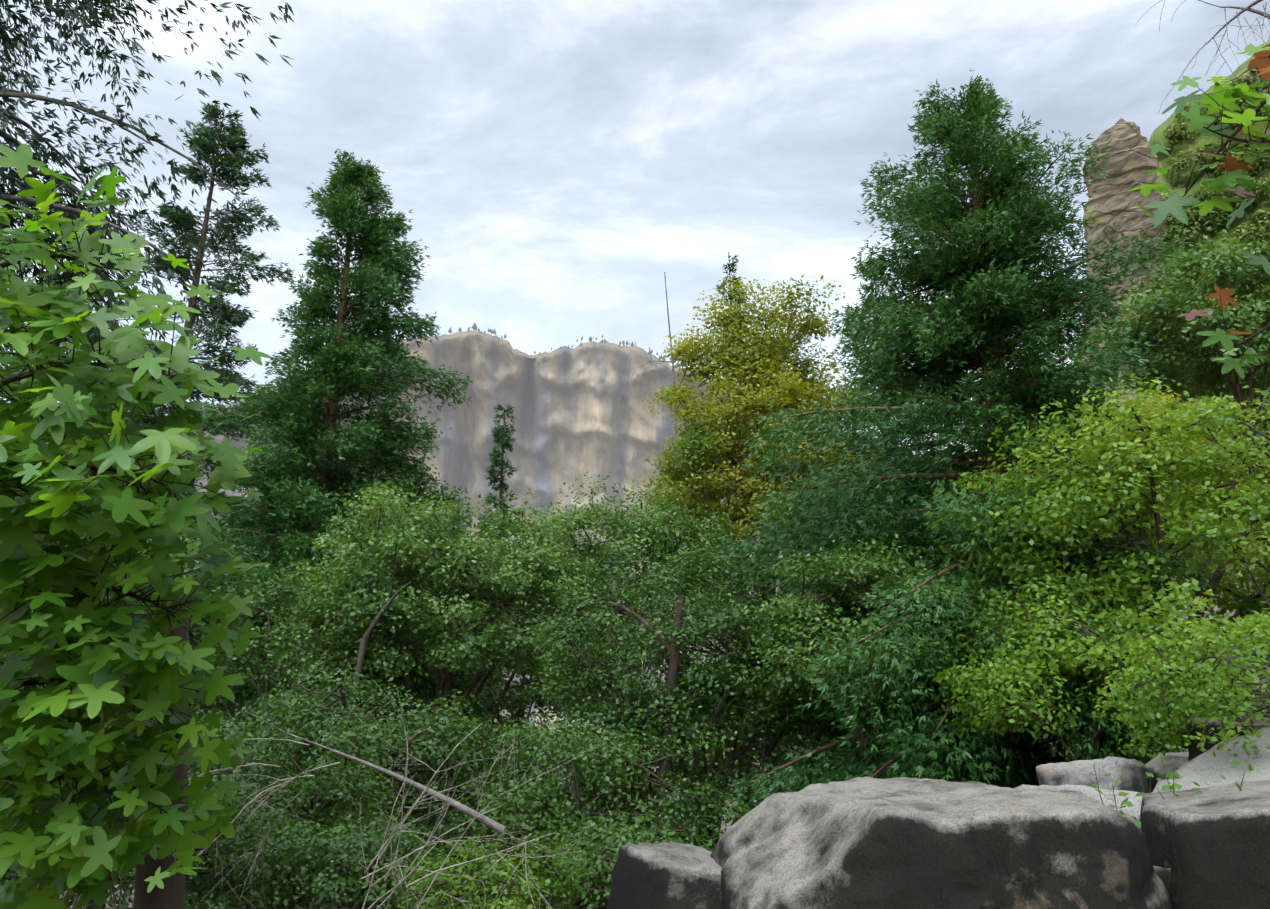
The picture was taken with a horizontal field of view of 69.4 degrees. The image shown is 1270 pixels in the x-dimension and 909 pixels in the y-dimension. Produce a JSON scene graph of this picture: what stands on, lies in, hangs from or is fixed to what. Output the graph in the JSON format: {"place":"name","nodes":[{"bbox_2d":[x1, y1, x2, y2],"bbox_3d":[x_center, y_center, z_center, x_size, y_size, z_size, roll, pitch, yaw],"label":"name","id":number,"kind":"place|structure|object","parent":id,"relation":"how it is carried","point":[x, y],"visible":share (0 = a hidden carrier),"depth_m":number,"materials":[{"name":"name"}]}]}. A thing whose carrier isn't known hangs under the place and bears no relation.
{"place":"outdoors","nodes":[
{"label":"outdoors","id":0,"kind":"place"},
{"bbox_2d":[22,262,96,486],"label":"fir","id":1,"kind":"object","parent":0,"point":[55,275],"depth_m":39.27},
{"bbox_2d":[6,366,234,557],"bbox_3d":[-18.491,6.653,29.140,9.823,20.376,9.958,0,-18,1],"label":"tree","id":2,"kind":"object","parent":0,"point":[129,476],"depth_m":30.82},
{"bbox_2d":[0,761,327,908],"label":"bush","id":3,"kind":"object","parent":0,"point":[236,854],"depth_m":9.15,"materials":[{"name":"green plant"}]},
{"bbox_2d":[12,702,412,908],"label":"bush","id":4,"kind":"object","parent":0,"point":[346,800],"depth_m":11.98,"materials":[{"name":"green plant"}]},
{"bbox_2d":[189,554,286,643],"bbox_3d":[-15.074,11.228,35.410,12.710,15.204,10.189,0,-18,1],"label":"bush","id":5,"kind":"object","parent":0,"point":[238,622],"depth_m":33.34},
{"bbox_2d":[188,801,505,908],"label":"bush","id":6,"kind":"object","parent":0,"point":[330,850],"depth_m":9.88,"materials":[{"name":"green plant"}]},
{"bbox_2d":[196,656,517,908],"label":"bush","id":7,"kind":"object","parent":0,"point":[292,703],"depth_m":14.86,"materials":[{"name":"green plant"}]},
{"bbox_2d":[80,329,906,757],"bbox_3d":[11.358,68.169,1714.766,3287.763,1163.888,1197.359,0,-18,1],"label":"distant cliff","id":8,"kind":"structure","parent":0,"point":[578,411],"depth_m":1492.12,"materials":[{"name":"stone"}]},
{"bbox_2d":[259,323,740,387],"bbox_3d":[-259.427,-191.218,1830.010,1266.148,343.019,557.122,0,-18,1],"label":"distant trees","id":9,"kind":"object","parent":8,"relation":"on","point":[474,327],"visible":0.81,"depth_m":1754.37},
{"bbox_2d":[421,605,655,896],"bbox_3d":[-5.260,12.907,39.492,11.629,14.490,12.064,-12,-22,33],"label":"bush","id":10,"kind":"object","parent":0,"point":[527,696],"depth_m":37.87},
{"bbox_2d":[417,702,756,903],"bbox_3d":[-0.716,7.784,13.234,5.281,8.166,4.930,0,-18,1],"label":"bush","id":11,"kind":"object","parent":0,"point":[595,773],"depth_m":13.12,"materials":[{"name":"green plant"}]},
{"bbox_2d":[451,804,722,908],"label":"bush","id":12,"kind":"object","parent":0,"point":[588,850],"depth_m":9.34,"materials":[{"name":"green plant"}]},
{"bbox_2d":[0,0,1269,460],"label":"sky","id":13,"kind":"structure","parent":0,"point":[552,160],"materials":[{"name":"white"}]},
{"bbox_2d":[53,577,1269,907],"bbox_3d":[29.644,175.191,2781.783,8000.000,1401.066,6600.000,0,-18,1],"label":"ground","id":14,"kind":"structure","parent":0,"point":[737,741],"depth_m":95.41,"materials":[{"name":"green plant"}]},
{"bbox_2d":[0,144,271,908],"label":"maple","id":15,"kind":"object","parent":14,"relation":"on","point":[28,529],"depth_m":4.04,"materials":[{"name":"green plant"}]},
{"bbox_2d":[0,0,294,879],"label":"tree","id":16,"kind":"object","parent":14,"relation":"on","point":[64,14],"depth_m":8.14,"materials":[{"name":"green plant"}]},
{"bbox_2d":[42,100,295,908],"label":"conifer tree","id":17,"kind":"object","parent":14,"relation":"on","point":[237,146],"depth_m":36.18,"materials":[{"name":"green plant"}]},
{"bbox_2d":[0,517,337,908],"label":"tree","id":18,"kind":"object","parent":14,"relation":"on","point":[231,662],"depth_m":18.43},
{"bbox_2d":[37,679,595,908],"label":"dead twigs","id":19,"kind":"object","parent":14,"relation":"on","point":[373,860],"visible":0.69,"depth_m":7.05,"materials":[{"name":"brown wood"}]},
{"bbox_2d":[170,148,509,908],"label":"conifer tree","id":20,"kind":"object","parent":14,"relation":"on","point":[270,480],"depth_m":29.49,"materials":[{"name":"green plant"}]},
{"bbox_2d":[239,445,481,590],"bbox_3d":[-9.141,8.050,29.732,8.606,17.606,8.027,0,-18,1],"label":"oak","id":21,"kind":"object","parent":14,"relation":"on","point":[424,488],"depth_m":30.15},
{"bbox_2d":[255,481,623,872],"bbox_3d":[-4.819,7.660,22.063,9.060,13.876,7.968,0,-18,1],"label":"tree","id":22,"kind":"object","parent":14,"relation":"on","point":[363,598],"depth_m":21.65,"materials":[{"name":"green plant"}]},
{"bbox_2d":[354,833,594,908],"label":"shrub","id":23,"kind":"object","parent":14,"relation":"on","point":[474,867],"depth_m":8.03,"materials":[{"name":"green plant"}]},
{"bbox_2d":[238,710,733,908],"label":"shrub","id":24,"kind":"object","parent":14,"relation":"on","point":[430,823],"depth_m":16.04,"materials":[{"name":"green plant"}]},
{"bbox_2d":[452,404,560,890],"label":"conifer tree","id":25,"kind":"object","parent":14,"relation":"on","point":[495,454],"depth_m":49.81,"materials":[{"name":"green plant"}]},
{"bbox_2d":[306,582,730,908],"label":"tree trunks","id":26,"kind":"object","parent":14,"relation":"on","point":[672,676],"visible":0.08,"depth_m":14.88,"materials":[{"name":"brown plant"}]},
{"bbox_2d":[505,471,774,759],"bbox_3d":[-0.076,8.709,29.368,9.297,16.499,8.393,0,-18,1],"label":"oak","id":27,"kind":"object","parent":14,"relation":"on","point":[639,527],"depth_m":29.46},
{"bbox_2d":[607,842,722,908],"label":"boulder","id":28,"kind":"object","parent":14,"relation":"on","point":[664,875],"visible":0.71,"depth_m":5.88,"materials":[{"name":"stone"}]},
{"bbox_2d":[517,541,868,849],"bbox_3d":[1.065,6.868,15.698,6.190,10.739,5.526,0,-18,1],"label":"tree","id":29,"kind":"object","parent":14,"relation":"on","point":[694,678],"depth_m":15.40,"materials":[{"name":"green plant"}]},
{"bbox_2d":[687,252,776,809],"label":"thin fir","id":30,"kind":"object","parent":14,"relation":"on","point":[733,265],"depth_m":47.59,"materials":[{"name":"green plant"}]},
{"bbox_2d":[229,0,1269,841],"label":"bare limbs","id":31,"kind":"object","parent":14,"relation":"on","point":[467,810],"visible":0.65,"depth_m":7.85,"materials":[{"name":"grey plant"}]},
{"bbox_2d":[625,275,882,789],"bbox_3d":[4.343,5.086,32.318,9.412,25.405,8.064,0,-18,1],"label":"yellow tree","id":32,"kind":"object","parent":14,"relation":"on","point":[778,349],"depth_m":33.32,"materials":[{"name":"yellow plant"}]},
{"bbox_2d":[728,533,1012,775],"bbox_3d":[3.866,4.782,14.010,4.744,7.152,4.616,0,-18,1],"label":"bush","id":33,"kind":"object","parent":14,"relation":"on","point":[807,613],"depth_m":14.13,"materials":[{"name":"green plant"}]},
{"bbox_2d":[790,256,990,762],"bbox_3d":[9.596,4.616,34.051,9.448,26.671,8.850,0,-18,1],"label":"tree","id":34,"kind":"object","parent":14,"relation":"on","point":[854,361],"depth_m":36.60,"materials":[{"name":"green plant"}]},
{"bbox_2d":[710,777,1173,908],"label":"boulder","id":35,"kind":"object","parent":14,"relation":"on","point":[891,843],"visible":0.98,"depth_m":5.00,"materials":[{"name":"stone"}]},
{"bbox_2d":[702,69,1223,832],"bbox_3d":[5.839,0.076,16.692,8.945,16.552,9.295,0,-18,1],"label":"conifer tree","id":36,"kind":"object","parent":14,"relation":"on","point":[824,509],"depth_m":16.10,"materials":[{"name":"green plant"}]},
{"bbox_2d":[921,575,1215,761],"bbox_3d":[5.804,3.694,12.112,3.796,4.044,3.564,0,-18,1],"label":"shrub","id":37,"kind":"object","parent":14,"relation":"on","point":[1000,675],"depth_m":11.60,"materials":[{"name":"green plant"}]},
{"bbox_2d":[1015,784,1142,822],"bbox_3d":[4.038,3.234,7.301,1.527,1.163,1.282,11,-21,-30],"label":"pale boulder","id":38,"kind":"object","parent":14,"relation":"on","point":[1108,799],"visible":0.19,"depth_m":7.03,"materials":[{"name":"stone"}]},
{"bbox_2d":[923,374,1269,750],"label":"tree","id":39,"kind":"object","parent":14,"relation":"on","point":[1074,506],"depth_m":13.02,"materials":[{"name":"green plant"}]},
{"bbox_2d":[1036,756,1168,792],"bbox_3d":[4.663,3.506,9.191,1.203,0.918,1.029,11,-21,-31],"label":"boulder","id":40,"kind":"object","parent":14,"relation":"on","point":[1130,774],"visible":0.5,"depth_m":8.90,"materials":[{"name":"stone"}]},
{"bbox_2d":[1153,866,1170,893],"bbox_3d":[3.320,2.993,5.732,1.212,0.923,1.108,-13,-22,35],"label":"boulder","id":41,"kind":"object","parent":14,"relation":"on","point":[1164,874],"visible":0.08,"depth_m":5.44,"materials":[{"name":"stone"}]},
{"bbox_2d":[1145,752,1188,777],"bbox_3d":[6.259,3.798,10.056,1.496,1.030,1.270,8,-20,-24],"label":"rock","id":42,"kind":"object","parent":14,"relation":"on","point":[1173,761],"visible":0.1,"depth_m":10.04,"materials":[{"name":"stone"}]},
{"bbox_2d":[1090,744,1253,827],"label":"plants","id":43,"kind":"object","parent":14,"relation":"on","point":[1170,774],"depth_m":6.33,"materials":[{"name":"green plant"}]},
{"bbox_2d":[1075,600,1269,757],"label":"bush","id":44,"kind":"object","parent":14,"relation":"on","point":[1142,714],"depth_m":8.78,"materials":[{"name":"green plant"}]},
{"bbox_2d":[1129,41,1269,378],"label":"maple sprig","id":45,"kind":"object","parent":14,"relation":"on","point":[1175,202],"depth_m":5.67,"materials":[{"name":"green plant"}]},
{"bbox_2d":[1139,782,1269,908],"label":"boulder","id":46,"kind":"object","parent":14,"relation":"on","point":[1209,846],"visible":0.88,"depth_m":5.24,"materials":[{"name":"stone"}]},
{"bbox_2d":[1152,727,1269,792],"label":"slab boulder","id":47,"kind":"object","parent":14,"relation":"on","point":[1203,770],"visible":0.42,"depth_m":8.13,"materials":[{"name":"stone"}]},
{"bbox_2d":[1188,716,1269,760],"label":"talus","id":48,"kind":"structure","parent":14,"relation":"on","point":[1194,750],"depth_m":9.11,"materials":[{"name":"stone"}]},
{"bbox_2d":[1204,648,1269,724],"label":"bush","id":49,"kind":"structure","parent":14,"relation":"on","point":[1262,681],"depth_m":11.55,"materials":[{"name":"plant"}]},
{"bbox_2d":[1228,780,1269,784],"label":"rock","id":50,"kind":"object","parent":14,"relation":"on","point":[1260,781],"visible":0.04,"depth_m":7.52,"materials":[{"name":"stone"}]},
{"bbox_2d":[640,646,846,808],"bbox_3d":[3.119,8.860,19.821,6.647,9.861,6.714,0,-18,1],"label":"bush","id":51,"kind":"object","parent":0,"point":[749,760],"depth_m":18.94,"materials":[{"name":"green plant"}]},
{"bbox_2d":[755,564,1046,627],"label":"tree","id":52,"kind":"object","parent":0,"point":[789,580],"depth_m":34.22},
{"bbox_2d":[1073,43,1269,618],"bbox_3d":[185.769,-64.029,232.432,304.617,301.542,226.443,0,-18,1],"label":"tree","id":53,"kind":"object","parent":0,"point":[1175,181],"depth_m":227.59,"materials":[{"name":"green plant"}]},
{"bbox_2d":[941,421,1196,542],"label":"hill tree","id":54,"kind":"object","parent":53,"relation":"on","point":[1153,535],"visible":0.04,"depth_m":38.48,"materials":[{"name":"green plant"}]},
{"bbox_2d":[1082,117,1164,421],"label":"pinnacle rock","id":55,"kind":"object","parent":53,"relation":"on","point":[1132,159],"visible":0.38,"depth_m":174.65,"materials":[{"name":"beige stone"}]},
{"bbox_2d":[1072,223,1269,544],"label":"hill tree","id":56,"kind":"object","parent":53,"relation":"on","point":[1256,308],"depth_m":45.75,"materials":[{"name":"green plant"}]},
{"bbox_2d":[1113,390,1267,616],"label":"hill tree","id":57,"kind":"object","parent":53,"relation":"on","point":[1177,481],"depth_m":39.55,"materials":[{"name":"green plant"}]},
{"bbox_2d":[1139,66,1269,553],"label":"valley wall brush","id":58,"kind":"object","parent":53,"relation":"on","point":[1213,214],"visible":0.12,"depth_m":221.28,"materials":[{"name":"green plant"}]}
]}

